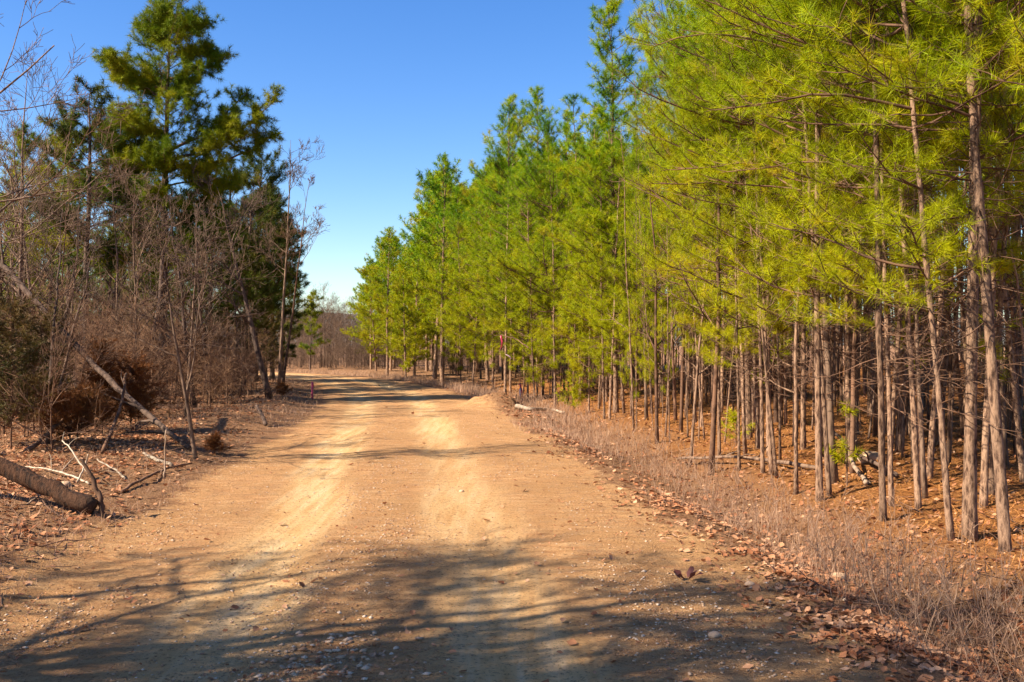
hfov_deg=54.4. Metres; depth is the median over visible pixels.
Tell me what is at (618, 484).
twigs
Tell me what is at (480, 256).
pine tree
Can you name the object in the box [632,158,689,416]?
pine tree
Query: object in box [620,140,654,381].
pine tree
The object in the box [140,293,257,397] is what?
shrub
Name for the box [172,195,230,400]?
bare tree
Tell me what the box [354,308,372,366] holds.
bare tree
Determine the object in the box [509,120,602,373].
pine tree
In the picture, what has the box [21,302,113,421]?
leaning dead tree
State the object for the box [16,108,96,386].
pine tree
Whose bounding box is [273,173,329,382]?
bare tree
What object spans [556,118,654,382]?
pine tree
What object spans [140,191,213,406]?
bare tree
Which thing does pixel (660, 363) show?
sapling
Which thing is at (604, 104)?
pine tree
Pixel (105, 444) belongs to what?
stick
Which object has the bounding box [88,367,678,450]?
shoulder brush
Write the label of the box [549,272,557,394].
sapling
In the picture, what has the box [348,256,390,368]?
pine tree
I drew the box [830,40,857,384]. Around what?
pine tree
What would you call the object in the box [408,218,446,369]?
pine tree
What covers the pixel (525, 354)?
sapling
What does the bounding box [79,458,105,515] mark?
branch
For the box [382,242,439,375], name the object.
pine tree
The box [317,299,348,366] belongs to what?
bare tree
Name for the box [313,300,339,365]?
bare tree
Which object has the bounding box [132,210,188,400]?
bare tree
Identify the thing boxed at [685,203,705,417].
sapling
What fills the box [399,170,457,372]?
pine tree
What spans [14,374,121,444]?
cedar bush
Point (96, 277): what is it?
pine wood
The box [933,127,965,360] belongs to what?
pine tree
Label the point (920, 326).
pine tree
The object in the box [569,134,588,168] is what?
pine tree
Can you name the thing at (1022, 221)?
pine tree
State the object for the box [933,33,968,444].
pine tree
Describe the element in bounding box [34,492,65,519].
stick
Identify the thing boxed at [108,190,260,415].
bare tree
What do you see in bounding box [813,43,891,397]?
pine tree
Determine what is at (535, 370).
sapling
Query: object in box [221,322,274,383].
shrub
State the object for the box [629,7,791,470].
pine tree
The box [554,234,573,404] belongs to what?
sapling
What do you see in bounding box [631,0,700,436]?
pine tree
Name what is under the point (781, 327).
pine tree
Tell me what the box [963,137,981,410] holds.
pine tree
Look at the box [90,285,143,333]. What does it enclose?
bare tree
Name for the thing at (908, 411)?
pine tree
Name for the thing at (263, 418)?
stick
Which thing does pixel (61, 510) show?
verge grass
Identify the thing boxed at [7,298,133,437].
shrub
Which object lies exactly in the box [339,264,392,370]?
pine tree
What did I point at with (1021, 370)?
sapling
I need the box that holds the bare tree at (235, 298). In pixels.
[225,265,257,390]
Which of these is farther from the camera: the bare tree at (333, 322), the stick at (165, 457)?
the bare tree at (333, 322)
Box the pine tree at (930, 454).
[853,3,1023,478]
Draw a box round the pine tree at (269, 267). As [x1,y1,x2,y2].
[198,171,300,386]
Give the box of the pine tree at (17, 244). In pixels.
[0,203,53,319]
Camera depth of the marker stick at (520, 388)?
30.27 m
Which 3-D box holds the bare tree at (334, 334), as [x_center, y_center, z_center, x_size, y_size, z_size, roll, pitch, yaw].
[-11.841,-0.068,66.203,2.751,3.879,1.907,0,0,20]
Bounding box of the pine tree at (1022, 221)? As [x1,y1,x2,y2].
[991,15,1023,241]
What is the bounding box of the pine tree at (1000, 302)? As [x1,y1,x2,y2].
[888,0,1023,495]
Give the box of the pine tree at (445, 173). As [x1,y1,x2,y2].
[398,151,477,385]
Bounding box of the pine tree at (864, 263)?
[697,0,998,506]
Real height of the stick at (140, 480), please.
0.266 m
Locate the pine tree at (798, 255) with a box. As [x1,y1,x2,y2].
[640,0,912,496]
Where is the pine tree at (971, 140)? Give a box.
[784,0,1023,552]
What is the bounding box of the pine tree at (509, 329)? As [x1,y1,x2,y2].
[473,147,571,404]
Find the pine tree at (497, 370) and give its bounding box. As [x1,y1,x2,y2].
[471,161,506,373]
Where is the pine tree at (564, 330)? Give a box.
[538,150,633,412]
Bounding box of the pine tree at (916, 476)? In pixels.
[684,0,1020,510]
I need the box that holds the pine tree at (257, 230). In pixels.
[152,155,305,383]
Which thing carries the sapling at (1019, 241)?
on the ground at (268, 434)
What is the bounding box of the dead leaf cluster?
[671,566,703,578]
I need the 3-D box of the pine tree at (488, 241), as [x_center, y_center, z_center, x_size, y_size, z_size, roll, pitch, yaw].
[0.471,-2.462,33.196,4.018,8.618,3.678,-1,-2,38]
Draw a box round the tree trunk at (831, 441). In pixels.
[796,33,852,483]
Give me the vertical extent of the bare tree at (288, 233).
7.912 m
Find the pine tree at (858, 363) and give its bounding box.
[858,327,860,389]
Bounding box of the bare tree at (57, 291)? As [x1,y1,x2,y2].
[13,204,94,424]
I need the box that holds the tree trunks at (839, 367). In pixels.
[387,84,1023,465]
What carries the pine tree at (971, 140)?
on the ground at (268, 434)
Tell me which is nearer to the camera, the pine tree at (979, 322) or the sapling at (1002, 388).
the sapling at (1002, 388)
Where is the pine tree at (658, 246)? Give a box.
[637,157,665,377]
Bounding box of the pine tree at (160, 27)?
[69,0,287,399]
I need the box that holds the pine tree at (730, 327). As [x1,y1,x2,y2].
[675,1,733,399]
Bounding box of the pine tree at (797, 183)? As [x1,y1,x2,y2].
[684,27,892,373]
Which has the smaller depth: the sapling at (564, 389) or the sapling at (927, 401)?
the sapling at (927, 401)
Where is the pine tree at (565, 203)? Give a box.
[524,154,565,372]
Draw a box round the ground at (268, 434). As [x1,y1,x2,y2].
[0,346,1023,681]
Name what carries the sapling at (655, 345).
on the ground at (268, 434)
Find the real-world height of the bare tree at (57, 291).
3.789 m
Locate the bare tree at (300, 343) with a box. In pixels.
[276,306,308,367]
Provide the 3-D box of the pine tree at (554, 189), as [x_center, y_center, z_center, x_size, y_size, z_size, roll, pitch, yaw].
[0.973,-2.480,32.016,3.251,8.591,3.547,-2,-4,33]
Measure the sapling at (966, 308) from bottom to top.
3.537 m
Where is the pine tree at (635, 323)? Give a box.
[618,182,661,431]
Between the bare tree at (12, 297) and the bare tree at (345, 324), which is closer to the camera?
the bare tree at (12, 297)
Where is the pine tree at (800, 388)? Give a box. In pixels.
[800,308,801,418]
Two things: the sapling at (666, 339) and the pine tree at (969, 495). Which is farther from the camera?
the sapling at (666, 339)
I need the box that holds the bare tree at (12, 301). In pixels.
[2,262,24,418]
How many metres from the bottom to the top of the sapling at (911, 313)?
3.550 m
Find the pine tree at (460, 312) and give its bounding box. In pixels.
[433,187,509,389]
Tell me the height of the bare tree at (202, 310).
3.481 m
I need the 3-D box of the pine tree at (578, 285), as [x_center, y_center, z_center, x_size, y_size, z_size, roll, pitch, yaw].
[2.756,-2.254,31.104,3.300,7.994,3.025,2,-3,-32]
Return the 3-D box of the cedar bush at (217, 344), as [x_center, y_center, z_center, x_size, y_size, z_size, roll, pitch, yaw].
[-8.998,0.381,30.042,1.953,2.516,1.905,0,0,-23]
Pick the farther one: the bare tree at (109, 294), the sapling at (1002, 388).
the bare tree at (109, 294)
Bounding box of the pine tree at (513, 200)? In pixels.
[465,168,566,399]
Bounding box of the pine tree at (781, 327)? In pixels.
[655,5,867,455]
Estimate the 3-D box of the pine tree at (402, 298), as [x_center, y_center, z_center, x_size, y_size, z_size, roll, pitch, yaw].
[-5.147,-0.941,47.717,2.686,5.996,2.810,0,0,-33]
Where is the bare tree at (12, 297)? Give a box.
[1,157,54,322]
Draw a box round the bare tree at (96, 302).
[80,282,120,338]
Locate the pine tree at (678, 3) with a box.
[648,0,709,422]
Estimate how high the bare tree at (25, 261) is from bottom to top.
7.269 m
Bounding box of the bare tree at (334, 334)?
[322,314,354,367]
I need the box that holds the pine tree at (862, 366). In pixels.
[859,320,865,396]
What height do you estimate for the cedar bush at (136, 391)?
1.525 m
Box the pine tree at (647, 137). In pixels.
[614,0,798,455]
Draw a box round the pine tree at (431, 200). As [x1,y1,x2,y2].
[398,168,473,379]
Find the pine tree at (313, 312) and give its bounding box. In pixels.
[298,290,330,369]
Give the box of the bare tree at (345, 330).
[328,313,358,346]
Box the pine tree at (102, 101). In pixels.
[11,73,164,385]
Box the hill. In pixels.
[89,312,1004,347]
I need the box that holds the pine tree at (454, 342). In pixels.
[445,210,488,376]
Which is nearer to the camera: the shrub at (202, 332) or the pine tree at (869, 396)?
the pine tree at (869, 396)
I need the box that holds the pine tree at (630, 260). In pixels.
[601,130,664,424]
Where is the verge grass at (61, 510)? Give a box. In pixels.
[0,377,308,600]
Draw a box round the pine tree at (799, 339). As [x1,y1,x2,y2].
[722,35,890,411]
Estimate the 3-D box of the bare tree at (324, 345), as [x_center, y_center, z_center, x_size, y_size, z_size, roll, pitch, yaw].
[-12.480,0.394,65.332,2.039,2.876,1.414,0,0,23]
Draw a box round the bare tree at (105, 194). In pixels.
[0,164,145,388]
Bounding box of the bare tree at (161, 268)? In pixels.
[147,194,204,372]
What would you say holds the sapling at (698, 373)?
on the ground at (268, 434)
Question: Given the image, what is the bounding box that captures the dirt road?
[0,371,890,681]
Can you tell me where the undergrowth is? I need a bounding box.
[0,231,299,437]
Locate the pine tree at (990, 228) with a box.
[929,5,1020,392]
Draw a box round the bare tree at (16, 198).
[0,0,184,328]
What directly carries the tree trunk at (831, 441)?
on the ground at (268, 434)
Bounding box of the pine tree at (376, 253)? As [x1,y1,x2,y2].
[351,236,391,366]
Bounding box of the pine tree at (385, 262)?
[361,225,414,373]
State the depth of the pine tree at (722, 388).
21.10 m
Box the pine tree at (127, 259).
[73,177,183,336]
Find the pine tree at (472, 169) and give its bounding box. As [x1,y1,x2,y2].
[445,113,552,392]
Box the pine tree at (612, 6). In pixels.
[547,0,673,412]
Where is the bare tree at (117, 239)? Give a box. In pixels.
[7,163,183,357]
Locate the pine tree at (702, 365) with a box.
[667,0,755,426]
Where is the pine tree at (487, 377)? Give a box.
[429,185,515,380]
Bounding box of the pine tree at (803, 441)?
[676,11,930,449]
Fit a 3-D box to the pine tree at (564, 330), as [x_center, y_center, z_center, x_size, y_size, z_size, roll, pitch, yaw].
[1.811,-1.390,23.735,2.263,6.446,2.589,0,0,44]
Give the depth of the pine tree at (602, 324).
21.87 m
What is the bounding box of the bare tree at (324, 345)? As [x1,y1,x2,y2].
[304,328,332,354]
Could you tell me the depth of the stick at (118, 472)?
11.37 m
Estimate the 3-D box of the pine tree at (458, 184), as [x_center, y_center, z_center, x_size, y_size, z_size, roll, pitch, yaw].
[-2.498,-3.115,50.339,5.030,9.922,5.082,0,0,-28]
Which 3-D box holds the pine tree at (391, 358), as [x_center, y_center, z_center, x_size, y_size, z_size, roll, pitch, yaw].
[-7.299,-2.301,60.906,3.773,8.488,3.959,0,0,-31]
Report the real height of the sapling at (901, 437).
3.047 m
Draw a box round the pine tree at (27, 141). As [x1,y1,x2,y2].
[0,119,77,313]
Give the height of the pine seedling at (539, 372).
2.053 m
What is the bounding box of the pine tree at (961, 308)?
[847,0,1023,375]
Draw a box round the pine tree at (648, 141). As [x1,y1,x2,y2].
[629,84,670,376]
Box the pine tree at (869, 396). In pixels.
[842,177,873,415]
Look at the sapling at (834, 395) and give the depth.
20.93 m
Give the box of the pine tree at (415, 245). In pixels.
[394,172,450,371]
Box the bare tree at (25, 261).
[0,114,79,348]
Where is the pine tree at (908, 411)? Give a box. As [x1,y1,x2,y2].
[842,26,910,438]
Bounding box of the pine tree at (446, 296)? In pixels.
[415,185,469,371]
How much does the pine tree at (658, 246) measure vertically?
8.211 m
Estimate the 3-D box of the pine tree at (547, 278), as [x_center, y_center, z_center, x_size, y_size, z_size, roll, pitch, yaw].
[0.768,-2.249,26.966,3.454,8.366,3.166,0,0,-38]
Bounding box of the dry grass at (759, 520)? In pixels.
[293,369,1023,681]
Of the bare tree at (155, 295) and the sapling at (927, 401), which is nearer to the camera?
the sapling at (927, 401)
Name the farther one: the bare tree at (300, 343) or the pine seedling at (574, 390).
the bare tree at (300, 343)
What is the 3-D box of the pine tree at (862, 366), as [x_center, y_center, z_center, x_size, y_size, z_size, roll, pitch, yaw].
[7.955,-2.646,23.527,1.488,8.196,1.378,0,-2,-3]
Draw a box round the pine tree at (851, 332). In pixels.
[831,53,902,433]
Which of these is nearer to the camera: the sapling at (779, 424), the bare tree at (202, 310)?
the sapling at (779, 424)
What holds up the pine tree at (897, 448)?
on the ground at (268, 434)
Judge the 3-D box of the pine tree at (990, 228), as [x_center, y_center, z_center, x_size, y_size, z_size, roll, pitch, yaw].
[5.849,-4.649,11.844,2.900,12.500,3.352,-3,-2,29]
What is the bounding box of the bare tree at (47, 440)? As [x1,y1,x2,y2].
[44,238,108,444]
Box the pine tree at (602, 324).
[549,132,659,419]
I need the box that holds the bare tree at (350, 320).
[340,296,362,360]
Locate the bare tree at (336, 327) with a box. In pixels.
[323,310,348,366]
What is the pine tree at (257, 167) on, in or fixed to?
on the ground at (268, 434)
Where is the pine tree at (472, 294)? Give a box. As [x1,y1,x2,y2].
[436,176,497,378]
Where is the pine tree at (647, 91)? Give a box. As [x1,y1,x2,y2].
[614,52,674,402]
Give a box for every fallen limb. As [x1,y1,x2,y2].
[678,440,814,469]
[835,432,898,476]
[841,431,869,484]
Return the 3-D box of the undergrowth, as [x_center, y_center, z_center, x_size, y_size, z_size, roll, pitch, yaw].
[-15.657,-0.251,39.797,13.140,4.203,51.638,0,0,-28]
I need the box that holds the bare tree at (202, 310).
[170,284,222,332]
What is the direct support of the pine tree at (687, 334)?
on the ground at (268, 434)
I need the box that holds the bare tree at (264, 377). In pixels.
[140,159,288,399]
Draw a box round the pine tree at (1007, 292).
[981,90,1023,373]
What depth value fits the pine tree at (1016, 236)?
15.48 m
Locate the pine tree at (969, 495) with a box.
[794,0,1023,541]
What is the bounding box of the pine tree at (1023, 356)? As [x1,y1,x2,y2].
[1015,7,1023,409]
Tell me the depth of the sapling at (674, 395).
20.37 m
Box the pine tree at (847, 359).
[724,8,953,467]
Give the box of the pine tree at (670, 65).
[597,0,848,474]
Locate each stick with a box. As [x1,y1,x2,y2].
[24,413,75,451]
[25,456,89,484]
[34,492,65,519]
[62,434,85,470]
[76,454,88,482]
[97,373,126,453]
[97,458,125,479]
[121,448,191,492]
[142,452,173,466]
[163,430,166,478]
[255,403,267,425]
[519,377,522,400]
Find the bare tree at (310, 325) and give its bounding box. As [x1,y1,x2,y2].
[290,298,328,345]
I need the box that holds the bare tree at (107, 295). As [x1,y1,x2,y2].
[91,278,127,323]
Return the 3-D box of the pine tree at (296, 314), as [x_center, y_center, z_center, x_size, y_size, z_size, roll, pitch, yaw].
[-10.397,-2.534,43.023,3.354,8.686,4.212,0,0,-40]
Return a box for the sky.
[0,0,1023,316]
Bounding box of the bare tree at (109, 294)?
[17,141,187,323]
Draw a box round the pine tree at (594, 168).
[534,139,640,418]
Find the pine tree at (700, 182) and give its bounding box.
[628,0,867,472]
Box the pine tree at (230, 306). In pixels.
[168,192,268,343]
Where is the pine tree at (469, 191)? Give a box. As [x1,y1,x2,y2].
[447,162,511,360]
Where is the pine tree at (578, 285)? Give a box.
[549,148,626,393]
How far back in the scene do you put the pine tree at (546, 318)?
34.63 m
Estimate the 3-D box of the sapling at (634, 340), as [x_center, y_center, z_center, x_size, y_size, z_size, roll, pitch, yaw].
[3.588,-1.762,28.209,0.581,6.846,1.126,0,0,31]
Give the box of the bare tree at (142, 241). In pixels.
[64,162,216,356]
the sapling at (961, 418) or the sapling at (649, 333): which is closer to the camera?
the sapling at (961, 418)
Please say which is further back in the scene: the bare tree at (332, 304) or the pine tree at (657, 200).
the bare tree at (332, 304)
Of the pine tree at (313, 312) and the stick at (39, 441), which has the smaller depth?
the stick at (39, 441)
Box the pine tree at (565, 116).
[555,109,581,372]
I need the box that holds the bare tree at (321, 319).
[310,303,340,357]
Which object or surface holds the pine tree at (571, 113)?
on the ground at (268, 434)
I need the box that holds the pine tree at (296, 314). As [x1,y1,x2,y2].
[241,184,309,378]
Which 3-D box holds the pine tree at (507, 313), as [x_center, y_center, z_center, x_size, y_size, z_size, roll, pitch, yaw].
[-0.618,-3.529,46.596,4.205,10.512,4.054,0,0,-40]
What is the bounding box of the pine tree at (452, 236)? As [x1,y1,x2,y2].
[412,186,486,384]
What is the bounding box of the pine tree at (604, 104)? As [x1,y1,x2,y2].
[576,84,641,378]
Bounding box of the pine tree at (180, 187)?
[155,158,235,378]
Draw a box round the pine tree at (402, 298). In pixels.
[377,260,432,379]
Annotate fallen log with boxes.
[0,457,97,514]
[515,403,564,412]
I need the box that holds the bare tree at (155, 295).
[120,254,196,332]
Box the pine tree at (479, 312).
[449,173,520,388]
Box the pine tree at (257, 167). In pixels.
[199,143,308,381]
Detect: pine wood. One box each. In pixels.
[3,213,223,334]
[412,111,1023,384]
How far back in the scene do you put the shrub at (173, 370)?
26.71 m
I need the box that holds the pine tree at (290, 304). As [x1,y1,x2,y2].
[243,177,306,376]
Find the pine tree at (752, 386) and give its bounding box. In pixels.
[654,43,888,432]
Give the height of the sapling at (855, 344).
5.926 m
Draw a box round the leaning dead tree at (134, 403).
[0,230,191,449]
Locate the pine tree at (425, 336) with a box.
[384,211,439,370]
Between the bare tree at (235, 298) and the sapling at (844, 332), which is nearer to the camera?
the sapling at (844, 332)
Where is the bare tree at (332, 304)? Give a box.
[310,292,345,354]
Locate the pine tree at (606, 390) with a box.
[558,129,647,401]
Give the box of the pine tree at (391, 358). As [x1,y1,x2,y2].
[364,235,412,369]
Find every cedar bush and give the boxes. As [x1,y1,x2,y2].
[0,286,70,448]
[0,298,91,431]
[0,312,36,412]
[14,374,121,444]
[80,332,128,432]
[90,349,176,430]
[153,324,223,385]
[193,314,246,386]
[216,308,272,378]
[249,311,289,368]
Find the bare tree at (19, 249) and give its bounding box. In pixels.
[0,111,117,428]
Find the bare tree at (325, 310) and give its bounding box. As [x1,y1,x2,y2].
[301,280,340,366]
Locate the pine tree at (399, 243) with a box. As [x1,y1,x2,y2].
[374,235,405,367]
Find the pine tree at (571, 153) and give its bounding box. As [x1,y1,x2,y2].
[557,128,589,371]
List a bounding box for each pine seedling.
[521,338,562,386]
[554,358,594,415]
[721,408,754,446]
[822,397,868,482]
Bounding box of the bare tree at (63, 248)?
[23,167,79,352]
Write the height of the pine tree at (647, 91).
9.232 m
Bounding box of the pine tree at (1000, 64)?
[900,0,1023,355]
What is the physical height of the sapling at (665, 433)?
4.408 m
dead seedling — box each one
[202,429,232,452]
[275,379,293,397]
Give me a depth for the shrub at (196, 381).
22.42 m
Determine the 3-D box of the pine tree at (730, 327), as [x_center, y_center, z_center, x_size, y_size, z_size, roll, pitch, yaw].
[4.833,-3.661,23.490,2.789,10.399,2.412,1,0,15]
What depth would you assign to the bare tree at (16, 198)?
13.23 m
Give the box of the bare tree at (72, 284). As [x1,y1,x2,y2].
[38,213,105,386]
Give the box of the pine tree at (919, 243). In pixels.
[673,0,1023,540]
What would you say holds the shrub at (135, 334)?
on the ground at (268, 434)
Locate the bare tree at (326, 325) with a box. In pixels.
[305,307,345,359]
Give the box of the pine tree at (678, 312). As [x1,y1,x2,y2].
[659,63,715,407]
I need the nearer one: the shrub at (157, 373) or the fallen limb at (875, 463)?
the fallen limb at (875, 463)
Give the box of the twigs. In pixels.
[0,376,1023,681]
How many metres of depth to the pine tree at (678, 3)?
19.84 m
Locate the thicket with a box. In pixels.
[261,312,484,368]
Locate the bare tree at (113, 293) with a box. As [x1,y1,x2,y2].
[91,204,157,336]
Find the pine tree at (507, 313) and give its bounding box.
[464,157,515,374]
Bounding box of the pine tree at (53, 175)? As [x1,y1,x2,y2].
[4,128,107,312]
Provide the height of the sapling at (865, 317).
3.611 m
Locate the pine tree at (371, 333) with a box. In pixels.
[355,264,389,366]
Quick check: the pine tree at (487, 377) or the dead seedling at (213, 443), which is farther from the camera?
the pine tree at (487, 377)
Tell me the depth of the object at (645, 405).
20.96 m
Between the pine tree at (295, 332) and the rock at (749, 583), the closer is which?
the rock at (749, 583)
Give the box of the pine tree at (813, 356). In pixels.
[811,289,814,404]
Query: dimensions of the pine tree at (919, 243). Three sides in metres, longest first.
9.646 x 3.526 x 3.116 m
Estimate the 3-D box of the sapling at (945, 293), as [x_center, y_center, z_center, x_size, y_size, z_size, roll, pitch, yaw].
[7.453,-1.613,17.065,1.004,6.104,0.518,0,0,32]
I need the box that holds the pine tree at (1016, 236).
[1004,71,1023,426]
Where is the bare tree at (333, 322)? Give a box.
[320,303,349,354]
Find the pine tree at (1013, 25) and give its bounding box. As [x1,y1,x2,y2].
[908,0,1023,99]
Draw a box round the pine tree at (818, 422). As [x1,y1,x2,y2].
[618,0,951,501]
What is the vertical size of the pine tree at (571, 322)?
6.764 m
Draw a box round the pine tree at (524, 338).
[472,153,547,384]
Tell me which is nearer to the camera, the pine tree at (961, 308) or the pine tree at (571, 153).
the pine tree at (961, 308)
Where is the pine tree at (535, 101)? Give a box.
[479,85,565,380]
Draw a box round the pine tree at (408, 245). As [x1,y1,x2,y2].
[384,242,422,368]
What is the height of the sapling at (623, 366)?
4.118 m
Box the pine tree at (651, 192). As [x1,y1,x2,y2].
[626,133,690,340]
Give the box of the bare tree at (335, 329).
[322,310,349,360]
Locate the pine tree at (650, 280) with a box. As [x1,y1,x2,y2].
[625,104,693,441]
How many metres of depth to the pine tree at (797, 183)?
14.10 m
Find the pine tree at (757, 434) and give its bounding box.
[643,9,849,448]
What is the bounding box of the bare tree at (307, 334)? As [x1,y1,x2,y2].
[293,308,324,367]
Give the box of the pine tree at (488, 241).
[465,141,564,392]
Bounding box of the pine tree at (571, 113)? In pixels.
[561,92,598,382]
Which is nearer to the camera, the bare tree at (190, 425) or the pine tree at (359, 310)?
the bare tree at (190, 425)
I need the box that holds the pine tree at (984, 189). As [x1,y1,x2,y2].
[938,28,992,326]
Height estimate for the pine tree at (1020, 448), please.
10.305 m
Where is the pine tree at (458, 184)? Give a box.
[408,181,478,374]
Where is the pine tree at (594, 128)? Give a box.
[539,113,637,398]
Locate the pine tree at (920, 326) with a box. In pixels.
[913,29,932,420]
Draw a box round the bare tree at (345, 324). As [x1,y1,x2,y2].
[329,311,355,366]
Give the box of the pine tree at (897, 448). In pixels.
[865,15,958,452]
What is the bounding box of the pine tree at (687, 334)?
[654,64,732,439]
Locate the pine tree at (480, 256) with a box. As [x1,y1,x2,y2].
[462,158,519,363]
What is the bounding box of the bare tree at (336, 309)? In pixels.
[317,295,351,363]
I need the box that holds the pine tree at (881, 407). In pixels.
[680,0,1023,521]
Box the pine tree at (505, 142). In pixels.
[467,92,564,393]
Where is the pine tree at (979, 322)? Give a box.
[950,31,984,386]
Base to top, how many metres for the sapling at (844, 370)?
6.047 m
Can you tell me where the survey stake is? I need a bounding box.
[311,382,313,398]
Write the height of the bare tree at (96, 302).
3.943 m
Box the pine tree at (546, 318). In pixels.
[513,177,576,388]
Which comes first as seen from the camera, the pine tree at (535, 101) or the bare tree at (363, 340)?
the pine tree at (535, 101)
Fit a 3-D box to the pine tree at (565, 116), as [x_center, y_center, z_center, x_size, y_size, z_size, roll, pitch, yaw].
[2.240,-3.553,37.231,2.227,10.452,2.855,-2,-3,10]
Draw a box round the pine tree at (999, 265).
[787,0,1023,508]
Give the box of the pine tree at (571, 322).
[546,150,662,408]
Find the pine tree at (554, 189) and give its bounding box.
[495,137,577,393]
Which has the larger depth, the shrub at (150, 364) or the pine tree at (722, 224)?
the pine tree at (722, 224)
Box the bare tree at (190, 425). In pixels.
[54,210,278,458]
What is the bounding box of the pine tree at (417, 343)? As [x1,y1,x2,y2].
[381,251,432,369]
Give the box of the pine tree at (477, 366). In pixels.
[445,202,478,371]
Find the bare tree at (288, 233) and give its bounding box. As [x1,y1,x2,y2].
[240,135,324,393]
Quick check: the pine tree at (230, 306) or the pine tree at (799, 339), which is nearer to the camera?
the pine tree at (799, 339)
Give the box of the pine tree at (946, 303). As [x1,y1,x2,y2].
[769,5,1023,463]
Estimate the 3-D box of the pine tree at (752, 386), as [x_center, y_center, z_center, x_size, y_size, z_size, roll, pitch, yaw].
[4.418,-3.086,17.240,3.461,9.652,3.902,0,0,-40]
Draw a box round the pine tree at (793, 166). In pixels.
[673,0,925,463]
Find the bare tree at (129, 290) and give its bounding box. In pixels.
[76,229,184,348]
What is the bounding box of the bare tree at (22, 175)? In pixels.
[0,42,160,383]
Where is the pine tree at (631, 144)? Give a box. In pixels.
[628,139,664,363]
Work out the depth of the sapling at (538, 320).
31.51 m
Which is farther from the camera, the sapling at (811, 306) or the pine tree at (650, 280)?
the pine tree at (650, 280)
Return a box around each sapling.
[510,310,544,392]
[522,245,538,399]
[536,254,558,404]
[537,209,565,393]
[541,254,552,399]
[542,284,548,395]
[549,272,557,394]
[553,192,580,404]
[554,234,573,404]
[556,174,568,393]
[568,204,583,396]
[571,324,599,394]
[599,121,650,430]
[600,367,601,405]
[602,131,625,413]
[607,11,743,474]
[615,196,641,415]
[620,228,629,400]
[623,337,628,385]
[626,104,690,443]
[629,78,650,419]
[632,170,642,372]
[635,196,738,431]
[640,146,652,413]
[649,201,684,436]
[649,214,672,414]
[652,173,706,420]
[658,235,668,406]
[658,304,684,368]
[661,315,686,399]
[667,189,725,466]
[670,142,676,389]
[676,192,709,439]
[684,325,697,415]
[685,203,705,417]
[686,303,721,403]
[690,295,735,404]
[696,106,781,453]
[709,286,786,406]
[712,288,735,411]
[713,271,746,444]
[722,207,771,423]
[723,158,741,399]
[725,272,734,406]
[728,99,788,477]
[737,38,854,456]
[739,86,812,459]
[745,175,759,417]
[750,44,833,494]
[771,104,807,444]
[775,45,1010,472]
[777,200,812,423]
[806,244,844,410]
[810,308,814,429]
[833,330,862,405]
[834,141,874,425]
[843,330,865,398]
[844,247,892,436]
[855,85,869,456]
[858,256,894,439]
[858,271,894,357]
[859,244,903,457]
[861,225,899,413]
[872,188,932,435]
[872,189,946,378]
[874,286,1005,424]
[882,22,1023,486]
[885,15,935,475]
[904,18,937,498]
[918,199,1015,434]
[922,128,931,411]
[931,185,1018,363]
[938,96,960,384]
[941,122,984,464]
[958,167,984,367]
[967,8,1020,377]
[986,62,1023,388]
[989,146,1022,443]
[992,5,1023,467]
[992,134,1023,430]
[993,85,1023,461]
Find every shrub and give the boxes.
[0,273,170,451]
[0,300,93,437]
[0,313,98,435]
[0,350,48,433]
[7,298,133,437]
[80,286,200,386]
[116,336,177,410]
[117,335,179,403]
[120,389,167,430]
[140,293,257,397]
[155,324,249,418]
[159,336,199,398]
[166,351,204,384]
[173,368,203,406]
[188,313,240,402]
[208,346,286,402]
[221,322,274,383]
[234,344,285,394]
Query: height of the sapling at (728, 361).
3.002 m
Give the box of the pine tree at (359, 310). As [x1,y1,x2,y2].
[345,271,376,358]
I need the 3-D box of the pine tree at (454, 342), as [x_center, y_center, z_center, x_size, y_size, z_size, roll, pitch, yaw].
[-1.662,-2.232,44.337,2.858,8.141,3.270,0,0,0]
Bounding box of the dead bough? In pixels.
[494,332,528,347]
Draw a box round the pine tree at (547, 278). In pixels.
[479,105,594,406]
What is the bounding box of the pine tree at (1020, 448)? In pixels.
[836,8,1023,482]
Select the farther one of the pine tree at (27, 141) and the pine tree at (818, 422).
the pine tree at (27, 141)
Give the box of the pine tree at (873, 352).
[872,291,889,382]
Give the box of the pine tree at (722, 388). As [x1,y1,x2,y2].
[687,31,732,411]
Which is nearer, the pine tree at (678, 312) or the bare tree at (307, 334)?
the pine tree at (678, 312)
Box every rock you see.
[62,481,71,486]
[708,631,720,637]
[745,581,754,585]
[833,572,845,580]
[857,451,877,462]
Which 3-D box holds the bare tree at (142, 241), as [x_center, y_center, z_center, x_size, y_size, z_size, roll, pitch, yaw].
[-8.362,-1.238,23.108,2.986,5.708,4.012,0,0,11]
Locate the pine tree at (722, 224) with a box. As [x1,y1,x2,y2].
[652,83,722,371]
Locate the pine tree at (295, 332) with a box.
[262,209,317,377]
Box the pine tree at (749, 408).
[625,0,902,439]
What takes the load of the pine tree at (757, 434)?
on the ground at (268, 434)

